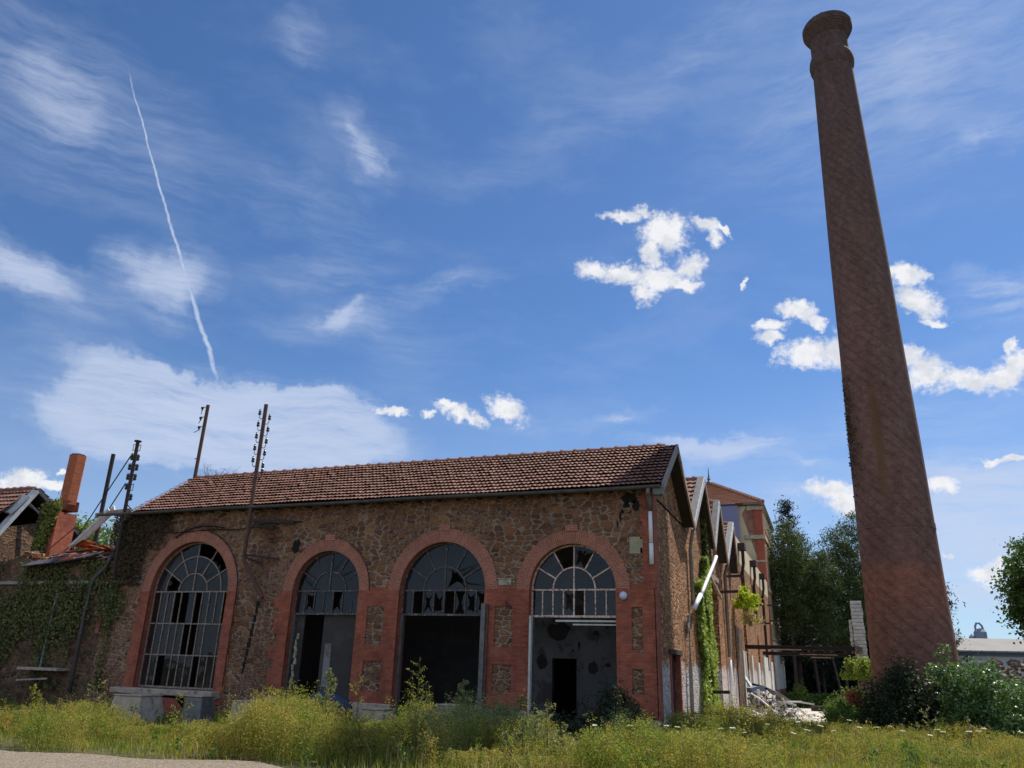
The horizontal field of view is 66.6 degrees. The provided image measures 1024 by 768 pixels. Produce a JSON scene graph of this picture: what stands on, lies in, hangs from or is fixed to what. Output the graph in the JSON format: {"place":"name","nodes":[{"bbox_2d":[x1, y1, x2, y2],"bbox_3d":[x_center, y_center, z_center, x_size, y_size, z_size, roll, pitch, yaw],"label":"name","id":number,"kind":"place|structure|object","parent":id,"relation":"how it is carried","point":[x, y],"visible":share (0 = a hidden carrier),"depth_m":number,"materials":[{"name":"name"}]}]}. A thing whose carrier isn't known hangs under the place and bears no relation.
{"place":"outdoors","nodes":[
{"label":"outdoors","id":0,"kind":"place"},
{"bbox_2d":[0,486,87,560],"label":"ruined shed","id":1,"kind":"structure","parent":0,"point":[19,510],"depth_m":32.81,"materials":[{"name":"stone"}]},
{"bbox_2d":[43,453,86,556],"bbox_3d":[-16.924,5.213,29.171,0.880,5.270,0.800,-6,-21,20],"label":"brick flue stack","id":2,"kind":"object","parent":1,"relation":"on","point":[60,536],"visible":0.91,"depth_m":29.25,"materials":[{"name":"brick"}]},
{"bbox_2d":[28,503,49,557],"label":"stack ivy","id":3,"kind":"object","parent":2,"relation":"attached to","point":[40,519],"visible":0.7,"depth_m":28.78,"materials":[{"name":"green plant"}]},
{"bbox_2d":[32,492,62,551],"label":"stack creeper","id":4,"kind":"object","parent":2,"relation":"attached to","point":[53,508],"visible":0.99,"depth_m":28.64,"materials":[{"name":"green plant"}]},
{"bbox_2d":[0,750,281,767],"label":"gravel track","id":5,"kind":"structure","parent":0,"point":[11,759],"depth_m":12.19,"materials":[{"name":"gravel"}]},
{"bbox_2d":[0,704,1014,767],"bbox_3d":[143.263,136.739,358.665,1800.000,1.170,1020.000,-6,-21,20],"label":"ground","id":6,"kind":"structure","parent":0,"point":[106,752],"depth_m":13.95,"materials":[{"name":"plant"}]},
{"bbox_2d":[17,683,43,719],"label":"tall weed","id":7,"kind":"object","parent":6,"relation":"on","point":[33,693],"visible":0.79,"depth_m":17.20,"materials":[{"name":"green plant"}]},
{"bbox_2d":[0,551,142,707],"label":"yard wall","id":8,"kind":"structure","parent":6,"relation":"on","point":[72,675],"depth_m":25.45,"materials":[{"name":"stone"}]},
{"bbox_2d":[0,559,127,691],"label":"wall ivy","id":9,"kind":"object","parent":8,"relation":"attached to","point":[42,605],"depth_m":25.78,"materials":[{"name":"green plant"}]},
{"bbox_2d":[20,539,115,568],"bbox_3d":[-14.734,5.940,27.582,3.670,1.450,3.030,-6,-21,20],"label":"collapsed lean to roof","id":10,"kind":"object","parent":8,"relation":"on","point":[92,551],"visible":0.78,"depth_m":26.53,"materials":[{"name":"tile"}]},
{"bbox_2d":[72,512,111,549],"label":"broadleaf tree","id":11,"kind":"object","parent":6,"relation":"on","point":[81,525],"visible":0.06,"depth_m":53.28,"materials":[{"name":"plant"}]},
{"bbox_2d":[88,678,112,718],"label":"tall weed","id":12,"kind":"object","parent":6,"relation":"on","point":[98,698],"visible":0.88,"depth_m":16.81,"materials":[{"name":"green plant"}]},
{"bbox_2d":[86,518,119,548],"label":"broadleaf tree","id":13,"kind":"object","parent":6,"relation":"on","point":[109,532],"visible":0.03,"depth_m":52.81,"materials":[{"name":"plant"}]},
{"bbox_2d":[0,687,240,750],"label":"weed strip","id":14,"kind":"object","parent":6,"relation":"on","point":[38,721],"visible":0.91,"depth_m":15.69,"materials":[{"name":"green plant"}]},
{"bbox_2d":[109,693,164,724],"bbox_3d":[-9.260,8.077,19.231,1.139,0.770,0.893,-6,-21,20],"label":"concrete block","id":15,"kind":"object","parent":6,"relation":"on","point":[149,707],"depth_m":19.01,"materials":[{"name":"concrete"}]},
{"bbox_2d":[162,697,181,716],"bbox_3d":[-10.242,9.284,22.333,2.028,0.555,0.773,-6,-21,20],"label":"rubble mound","id":16,"kind":"object","parent":6,"relation":"on","point":[168,703],"visible":0.14,"depth_m":22.19,"materials":[{"name":"red brick"}]},
{"bbox_2d":[166,693,193,727],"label":"tall weed","id":17,"kind":"object","parent":6,"relation":"on","point":[183,709],"visible":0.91,"depth_m":16.85,"materials":[{"name":"green plant"}]},
{"bbox_2d":[179,695,214,725],"bbox_3d":[-7.747,8.112,19.227,0.670,0.790,0.593,-6,-21,20],"label":"concrete block","id":18,"kind":"object","parent":6,"relation":"on","point":[202,708],"depth_m":19.10,"materials":[{"name":"grey concrete"}]},
{"bbox_2d":[228,700,266,725],"bbox_3d":[-6.118,7.752,18.064,0.737,0.770,0.693,-6,-21,20],"label":"concrete block","id":19,"kind":"object","parent":6,"relation":"on","point":[234,705],"depth_m":17.95,"materials":[{"name":"concrete"}]},
{"bbox_2d":[161,674,451,762],"bbox_3d":[-3.805,6.290,15.116,4.427,1.457,4.358,-6,-21,20],"label":"weed thicket","id":20,"kind":"object","parent":6,"relation":"on","point":[295,720],"visible":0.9,"depth_m":13.77,"materials":[{"name":"green plant"}]},
{"bbox_2d":[305,688,352,719],"bbox_3d":[-4.310,7.424,17.650,1.498,1.021,0.613,-6,-21,20],"label":"covered bundle","id":21,"kind":"object","parent":6,"relation":"on","point":[341,699],"visible":0.2,"depth_m":17.48,"materials":[{"name":"plastic"}]},
{"bbox_2d":[315,668,343,719],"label":"tall weed","id":22,"kind":"object","parent":6,"relation":"on","point":[326,690],"visible":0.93,"depth_m":16.37,"materials":[{"name":"green plant"}]},
{"bbox_2d":[343,672,366,722],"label":"tall weed","id":23,"kind":"object","parent":6,"relation":"on","point":[361,679],"visible":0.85,"depth_m":16.09,"materials":[{"name":"green plant"}]},
{"bbox_2d":[360,707,394,723],"bbox_3d":[-2.908,7.398,16.794,0.737,0.760,0.643,-6,-21,20],"label":"concrete block","id":24,"kind":"object","parent":6,"relation":"on","point":[376,712],"depth_m":16.70,"materials":[{"name":"concrete"}]},
{"bbox_2d":[404,658,432,718],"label":"tall weed","id":25,"kind":"object","parent":6,"relation":"on","point":[417,701],"visible":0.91,"depth_m":15.74,"materials":[{"name":"green plant"}]},
{"bbox_2d":[85,443,780,741],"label":"factory hall","id":26,"kind":"structure","parent":6,"relation":"on","point":[564,548],"depth_m":23.24,"materials":[{"name":"stone"}]},
{"bbox_2d":[69,506,114,549],"bbox_3d":[-14.880,5.095,27.683,1.745,1.533,0.228,-6,-21,20],"label":"fallen gutter","id":27,"kind":"object","parent":26,"relation":"attached to","point":[92,528],"visible":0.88,"depth_m":27.63,"materials":[{"name":"metal"}]},
{"bbox_2d":[113,440,141,577],"bbox_3d":[-12.942,4.171,26.153,0.480,4.631,0.925,19,-26,-39],"label":"reel insulator pole","id":28,"kind":"object","parent":26,"relation":"attached to","point":[135,457],"visible":1,"depth_m":26.06,"materials":[{"name":"metal"}]},
{"bbox_2d":[76,453,132,545],"bbox_3d":[-15.328,5.205,29.379,0.665,6.520,8.500,16,-24,-34],"label":"plain pole","id":29,"kind":"object","parent":28,"relation":"attached to","point":[105,492],"visible":0.67,"depth_m":32.03,"materials":[{"name":"metal"}]},
{"bbox_2d":[102,513,175,585],"bbox_3d":[-12.193,5.366,25.410,2.566,2.377,0.210,-6,-21,20],"label":"bare creeper","id":30,"kind":"object","parent":26,"relation":"attached to","point":[130,526],"visible":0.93,"depth_m":25.45,"materials":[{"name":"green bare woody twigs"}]},
{"bbox_2d":[138,543,226,689],"bbox_3d":[-10.022,7.117,24.195,3.070,4.361,0.053,-6,-21,20],"label":"window","id":31,"kind":"structure","parent":26,"relation":"in","point":[211,560],"depth_m":24.13,"materials":[{"name":"grey metal"}]},
{"bbox_2d":[188,405,209,480],"bbox_3d":[-11.647,2.192,28.940,0.628,2.941,0.300,-6,-21,20],"label":"ridge pole","id":32,"kind":"object","parent":26,"relation":"on","point":[207,407],"visible":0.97,"depth_m":28.93,"materials":[{"name":"metal"}]},
{"bbox_2d":[134,521,302,537],"bbox_3d":[-9.507,4.637,24.602,6.801,0.393,0.101,-6,-21,20],"label":"wall cable","id":33,"kind":"object","parent":26,"relation":"attached to","point":[184,531],"depth_m":24.70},
{"bbox_2d":[209,531,237,685],"bbox_3d":[-8.979,6.715,23.631,1.410,4.542,0.028,-6,-21,20],"label":"arch cable","id":34,"kind":"object","parent":26,"relation":"attached to","point":[234,602],"visible":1,"depth_m":23.45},
{"bbox_2d":[242,404,293,598],"bbox_3d":[-7.398,3.517,24.014,1.676,6.054,0.395,-3,-20,12],"label":"insulator pole","id":35,"kind":"object","parent":26,"relation":"attached to","point":[247,532],"visible":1,"depth_m":23.79,"materials":[{"name":"metal"}]},
{"bbox_2d":[288,615,305,699],"bbox_3d":[-6.218,8.104,22.378,0.300,2.840,0.040,-6,-21,20],"label":"door leaf","id":36,"kind":"structure","parent":26,"relation":"in","point":[300,623],"depth_m":22.49,"materials":[{"name":"paint"}]},
{"bbox_2d":[294,552,358,614],"bbox_3d":[-5.310,5.805,22.754,2.274,1.803,0.053,-6,-21,20],"label":"window","id":37,"kind":"structure","parent":26,"relation":"in","point":[313,560],"depth_m":22.75,"materials":[{"name":"grey metal"}]},
{"bbox_2d":[317,615,355,698],"bbox_3d":[-4.897,7.967,21.887,1.200,2.840,0.040,-6,-21,20],"label":"door leaf","id":38,"kind":"structure","parent":26,"relation":"in","point":[338,630],"depth_m":22.04,"materials":[{"name":"paint"}]},
{"bbox_2d":[401,543,484,615],"bbox_3d":[-1.836,5.370,21.491,2.599,1.966,0.053,-6,-21,20],"label":"window","id":39,"kind":"structure","parent":26,"relation":"in","point":[405,614],"depth_m":21.48,"materials":[{"name":"grey metal"}]},
{"bbox_2d":[477,603,488,708],"bbox_3d":[-0.752,7.168,20.058,0.200,2.940,0.090,-6,-21,20],"label":"door rail","id":40,"kind":"object","parent":26,"relation":"attached to","point":[483,648],"depth_m":20.09,"materials":[{"name":"grey metal"}]},
{"bbox_2d":[527,616,532,713],"bbox_3d":[0.449,7.273,19.657,0.060,2.740,0.120,-6,-21,20],"label":"door post","id":41,"kind":"object","parent":26,"relation":"attached to","point":[530,661],"depth_m":19.70,"materials":[{"name":"metal"}]},
{"bbox_2d":[531,545,615,617],"bbox_3d":[1.609,5.089,20.183,2.318,1.845,0.053,-6,-21,20],"label":"window","id":42,"kind":"structure","parent":26,"relation":"in","point":[561,616],"depth_m":20.16,"materials":[{"name":"grey metal"}]},
{"bbox_2d":[619,591,627,599],"bbox_3d":[2.754,5.247,19.328,0.220,0.220,0.130,-6,-21,20],"label":"wall lamp","id":43,"kind":"object","parent":26,"relation":"attached to","point":[623,595],"visible":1,"depth_m":19.29,"materials":[{"name":"white glass"}]},
{"bbox_2d":[668,649,682,734],"bbox_3d":[4.245,8.164,20.465,0.250,2.240,1.900,-6,-21,20],"label":"side door","id":44,"kind":"structure","parent":26,"relation":"in","point":[677,653],"depth_m":21.00,"materials":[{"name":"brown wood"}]},
{"bbox_2d":[694,578,712,714],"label":"wall creeper","id":45,"kind":"object","parent":26,"relation":"attached to","point":[703,638],"depth_m":24.72,"materials":[{"name":"green plant"}]},
{"bbox_2d":[700,518,713,573],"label":"gable creeper","id":46,"kind":"object","parent":26,"relation":"attached to","point":[706,550],"visible":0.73,"depth_m":27.68,"materials":[{"name":"green plant"}]},
{"bbox_2d":[699,556,721,712],"bbox_3d":[6.678,8.569,26.288,0.345,5.331,2.553,-6,-21,20],"label":"wall creeper","id":47,"kind":"object","parent":26,"relation":"attached to","point":[708,611],"depth_m":26.05,"materials":[{"name":"green plant"}]},
{"bbox_2d":[732,583,763,609],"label":"tree foliage","id":48,"kind":"object","parent":26,"relation":"attached to","point":[744,600],"visible":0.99,"depth_m":35.13,"materials":[{"name":"green plant"}]},
{"bbox_2d":[737,607,772,626],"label":"wall shrub","id":49,"kind":"object","parent":26,"relation":"attached to","point":[748,616],"visible":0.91,"depth_m":35.81,"materials":[{"name":"green plant"}]},
{"bbox_2d":[434,703,464,741],"bbox_3d":[-1.296,7.188,16.297,0.604,0.910,0.694,-6,-21,20],"label":"concrete block","id":50,"kind":"object","parent":6,"relation":"on","point":[442,705],"depth_m":16.23,"materials":[{"name":"stone"}]},
{"bbox_2d":[448,679,480,728],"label":"tall weed","id":51,"kind":"object","parent":6,"relation":"on","point":[465,683],"visible":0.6,"depth_m":15.47,"materials":[{"name":"green plant"}]},
{"bbox_2d":[0,688,1007,767],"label":"broad weeds","id":52,"kind":"object","parent":6,"relation":"on","point":[911,752],"visible":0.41,"depth_m":14.07,"materials":[{"name":"green plant"}]},
{"bbox_2d":[486,703,523,731],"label":"dark bush","id":53,"kind":"object","parent":6,"relation":"on","point":[502,714],"visible":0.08,"depth_m":16.96,"materials":[{"name":"green plant"}]},
{"bbox_2d":[496,731,515,758],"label":"tall weed","id":54,"kind":"object","parent":6,"relation":"on","point":[505,736],"visible":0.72,"depth_m":13.10,"materials":[{"name":"green plant"}]},
{"bbox_2d":[378,681,641,756],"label":"shaded weeds","id":55,"kind":"object","parent":6,"relation":"on","point":[476,711],"visible":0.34,"depth_m":14.80,"materials":[{"name":"green plant"}]},
{"bbox_2d":[0,697,1023,767],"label":"short grass","id":56,"kind":"structure","parent":6,"relation":"on","point":[125,748],"depth_m":14.07,"materials":[{"name":"plant"}]},
{"bbox_2d":[4,692,1020,767],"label":"dry weeds","id":57,"kind":"object","parent":6,"relation":"on","point":[627,735],"visible":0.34,"depth_m":13.91,"materials":[{"name":"plant"}]},
{"bbox_2d":[510,718,528,754],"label":"tall weed","id":58,"kind":"object","parent":6,"relation":"on","point":[524,725],"visible":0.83,"depth_m":13.20,"materials":[{"name":"green plant"}]},
{"bbox_2d":[512,695,529,723],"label":"tall weed","id":59,"kind":"object","parent":6,"relation":"on","point":[521,703],"visible":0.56,"depth_m":16.26,"materials":[{"name":"green plant"}]},
{"bbox_2d":[529,703,559,753],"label":"tall weed","id":60,"kind":"object","parent":6,"relation":"on","point":[545,714],"visible":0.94,"depth_m":13.26,"materials":[{"name":"green plant"}]},
{"bbox_2d":[526,700,585,737],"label":"dark bush","id":61,"kind":"object","parent":6,"relation":"on","point":[572,726],"visible":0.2,"depth_m":16.75,"materials":[{"name":"green plant"}]},
{"bbox_2d":[555,722,574,754],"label":"tall weed","id":62,"kind":"object","parent":6,"relation":"on","point":[560,731],"visible":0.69,"depth_m":12.98,"materials":[{"name":"green plant"}]},
{"bbox_2d":[403,689,797,767],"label":"front weeds","id":63,"kind":"object","parent":6,"relation":"on","point":[722,753],"visible":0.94,"depth_m":12.16,"materials":[{"name":"green plant"}]},
{"bbox_2d":[568,673,648,743],"bbox_3d":[2.200,7.252,17.212,2.072,1.663,1.464,-6,-21,20],"label":"dark bush","id":64,"kind":"object","parent":6,"relation":"on","point":[610,701],"visible":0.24,"depth_m":17.16,"materials":[{"name":"green plant"}]},
{"bbox_2d":[660,693,813,751],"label":"wallside weeds","id":65,"kind":"object","parent":6,"relation":"on","point":[723,713],"visible":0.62,"depth_m":19.00,"materials":[{"name":"green plant"}]},
{"bbox_2d":[706,469,786,706],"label":"mill building","id":66,"kind":"structure","parent":6,"relation":"on","point":[747,515],"depth_m":60.74,"materials":[{"name":"brick"}]},
{"bbox_2d":[765,544,769,587],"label":"window","id":67,"kind":"structure","parent":66,"relation":"in","point":[765,544],"depth_m":60.26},
{"bbox_2d":[769,594,773,639],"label":"window","id":68,"kind":"structure","parent":66,"relation":"in","point":[769,594],"depth_m":58.97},
{"bbox_2d":[767,517,827,695],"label":"pine tree","id":69,"kind":"object","parent":6,"relation":"on","point":[788,577],"visible":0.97,"depth_m":61.35,"materials":[{"name":"green plant"}]},
{"bbox_2d":[785,680,818,708],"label":"forest shrub","id":70,"kind":"object","parent":6,"relation":"on","point":[801,693],"visible":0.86,"depth_m":54.87,"materials":[{"name":"green plant"}]},
{"bbox_2d":[770,495,838,689],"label":"spruce tree","id":71,"kind":"object","parent":6,"relation":"on","point":[787,507],"visible":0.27,"depth_m":64.29,"materials":[{"name":"plant"}]},
{"bbox_2d":[786,534,827,695],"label":"pine tree","id":72,"kind":"object","parent":6,"relation":"on","point":[810,632],"visible":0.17,"depth_m":62.46,"materials":[{"name":"green plant"}]},
{"bbox_2d":[811,706,826,711],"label":"timber baulk","id":73,"kind":"object","parent":6,"relation":"on","point":[815,708],"visible":0.27,"depth_m":45.65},
{"bbox_2d":[788,600,850,702],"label":"pine tree","id":74,"kind":"object","parent":6,"relation":"on","point":[822,664],"visible":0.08,"depth_m":68.01,"materials":[{"name":"green plant"}]},
{"bbox_2d":[801,543,848,695],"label":"pine tree","id":75,"kind":"object","parent":6,"relation":"on","point":[827,600],"visible":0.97,"depth_m":60.69,"materials":[{"name":"green plant"}]},
{"bbox_2d":[780,598,870,697],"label":"dense wood","id":76,"kind":"object","parent":6,"relation":"on","point":[810,684],"visible":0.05,"depth_m":70.18,"materials":[{"name":"plant"}]},
{"bbox_2d":[779,692,872,707],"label":"forest edge brush","id":77,"kind":"object","parent":6,"relation":"on","point":[817,698],"visible":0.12,"depth_m":58.87,"materials":[{"name":"green plant"}]},
{"bbox_2d":[636,706,1023,767],"bbox_3d":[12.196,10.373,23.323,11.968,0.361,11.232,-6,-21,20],"label":"yard grass","id":78,"kind":"structure","parent":6,"relation":"on","point":[885,734],"depth_m":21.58,"materials":[{"name":"plant"}]},
{"bbox_2d":[837,687,863,706],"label":"red bush","id":79,"kind":"object","parent":78,"relation":"on","point":[849,697],"visible":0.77,"depth_m":26.47,"materials":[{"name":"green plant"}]},
{"bbox_2d":[809,516,866,693],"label":"pine tree","id":80,"kind":"object","parent":6,"relation":"on","point":[851,580],"visible":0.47,"depth_m":63.28,"materials":[{"name":"green plant"}]},
{"bbox_2d":[816,702,862,726],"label":"green bush","id":81,"kind":"object","parent":6,"relation":"on","point":[835,717],"visible":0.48,"depth_m":24.35,"materials":[{"name":"green plant"}]},
{"bbox_2d":[813,686,867,719],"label":"green bush","id":82,"kind":"object","parent":6,"relation":"on","point":[838,701],"visible":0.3,"depth_m":27.51,"materials":[{"name":"green plant"}]},
{"bbox_2d":[823,511,867,644],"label":"pine tree","id":83,"kind":"object","parent":6,"relation":"on","point":[851,534],"visible":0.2,"depth_m":65.55,"materials":[{"name":"green plant"}]},
{"bbox_2d":[835,686,868,707],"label":"green bush","id":84,"kind":"object","parent":6,"relation":"on","point":[848,689],"visible":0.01,"depth_m":31.68,"materials":[{"name":"green plant"}]},
{"bbox_2d":[849,601,870,692],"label":"ruined pillar","id":85,"kind":"structure","parent":6,"relation":"on","point":[858,631],"depth_m":36.94,"materials":[{"name":"concrete"}]},
{"bbox_2d":[745,645,854,650],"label":"steel beam","id":86,"kind":"structure","parent":85,"relation":"attached to","point":[830,648],"depth_m":37.66,"materials":[{"name":"metal"}]},
{"bbox_2d":[763,651,854,656],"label":"steel beam","id":87,"kind":"structure","parent":85,"relation":"attached to","point":[798,653],"depth_m":37.51,"materials":[{"name":"metal"}]},
{"bbox_2d":[839,655,871,681],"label":"pillar creeper","id":88,"kind":"object","parent":85,"relation":"attached to","point":[861,673],"visible":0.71,"depth_m":34.70,"materials":[{"name":"green plant"}]},
{"bbox_2d":[802,10,960,714],"bbox_3d":[14.842,-2.456,32.515,3.130,31.829,3.130,-6,-21,20],"label":"factory chimney","id":89,"kind":"object","parent":6,"relation":"on","point":[905,592],"visible":0.91,"depth_m":30.41,"materials":[{"name":"brick"}]},
{"bbox_2d":[842,377,862,502],"bbox_3d":[13.382,2.064,30.597,0.244,5.136,0.882,3,-20,-4],"label":"edge creeper","id":90,"kind":"object","parent":89,"relation":"attached to","point":[847,418],"visible":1,"depth_m":30.77,"materials":[{"name":"green plant"}]},
{"bbox_2d":[851,681,923,733],"bbox_3d":[11.532,9.994,23.930,2.079,1.627,1.861,13,-23,-29],"label":"dark bush","id":91,"kind":"object","parent":6,"relation":"on","point":[900,719],"visible":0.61,"depth_m":23.55,"materials":[{"name":"green plant"}]},
{"bbox_2d":[851,639,965,732],"bbox_3d":[12.524,9.587,24.584,3.687,2.910,2.951,-6,-21,20],"label":"dark bush","id":92,"kind":"object","parent":6,"relation":"on","point":[904,686],"visible":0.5,"depth_m":24.18,"materials":[{"name":"green plant"}]},
{"bbox_2d":[915,707,935,739],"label":"tall weed","id":93,"kind":"object","parent":6,"relation":"on","point":[920,710],"visible":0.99,"depth_m":19.45,"materials":[{"name":"green plant"}]},
{"bbox_2d":[923,643,967,708],"bbox_3d":[13.065,8.783,23.474,1.114,1.872,1.036,0,-20,4],"label":"silver bush","id":94,"kind":"object","parent":6,"relation":"on","point":[943,679],"visible":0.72,"depth_m":23.48,"materials":[{"name":"green plant"}]},
{"bbox_2d":[945,581,980,680],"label":"fir tree","id":95,"kind":"object","parent":6,"relation":"on","point":[958,641],"visible":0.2,"depth_m":42.05,"materials":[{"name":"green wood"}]},
{"bbox_2d":[932,653,1023,738],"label":"silver bush","id":96,"kind":"object","parent":6,"relation":"on","point":[980,707],"visible":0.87,"depth_m":22.54,"materials":[{"name":"green plant"}]},
{"bbox_2d":[969,622,987,638],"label":"steel silo","id":97,"kind":"object","parent":6,"relation":"on","point":[981,632],"visible":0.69,"depth_m":99.88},
{"bbox_2d":[955,638,1023,699],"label":"warehouse","id":98,"kind":"structure","parent":6,"relation":"on","point":[1003,651],"depth_m":74.28,"materials":[{"name":"grey metal"}]},
{"bbox_2d":[970,658,1023,731],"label":"bush","id":99,"kind":"object","parent":6,"relation":"on","point":[1014,664],"visible":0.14,"depth_m":24.59,"materials":[{"name":"plant"}]},
{"bbox_2d":[986,533,1023,659],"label":"broadleaf tree","id":100,"kind":"object","parent":6,"relation":"on","point":[1014,584],"visible":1,"depth_m":30.72,"materials":[{"name":"green plant"}]},
{"bbox_2d":[1006,668,1023,737],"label":"silver bush","id":101,"kind":"object","parent":6,"relation":"on","point":[1021,682],"visible":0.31,"depth_m":22.68,"materials":[{"name":"green plant"}]},
{"bbox_2d":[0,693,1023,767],"bbox_3d":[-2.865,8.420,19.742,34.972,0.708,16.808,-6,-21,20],"label":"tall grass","id":102,"kind":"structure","parent":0,"point":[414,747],"depth_m":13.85,"materials":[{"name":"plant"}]},
{"bbox_2d":[0,0,1023,638],"label":"sky","id":103,"kind":"structure","parent":0,"point":[399,230],"materials":[{"name":"blue"}]},
{"bbox_2d":[764,706,825,723],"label":"concrete path","id":104,"kind":"structure","parent":0,"point":[817,713],"depth_m":38.28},
{"bbox_2d":[741,689,815,718],"bbox_3d":[11.302,13.672,33.118,2.849,1.225,8.382,-6,-21,20],"label":"debris rubble","id":105,"kind":"object","parent":104,"relation":"on","point":[761,704],"visible":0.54,"depth_m":33.95,"materials":[{"name":"grey concrete"}]},
{"bbox_2d":[746,686,765,692],"bbox_3d":[11.125,13.891,35.454,0.946,0.278,0.300,12,-22,-26],"label":"debris piece","id":106,"kind":"object","parent":105,"relation":"on","point":[751,689],"visible":0.87,"depth_m":35.32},
{"bbox_2d":[768,691,790,700],"bbox_3d":[11.941,13.894,34.610,1.399,0.493,0.300,17,-25,-35],"label":"debris piece","id":107,"kind":"object","parent":105,"relation":"on","point":[780,695],"visible":0.78,"depth_m":34.54,"materials":[{"name":"concrete"}]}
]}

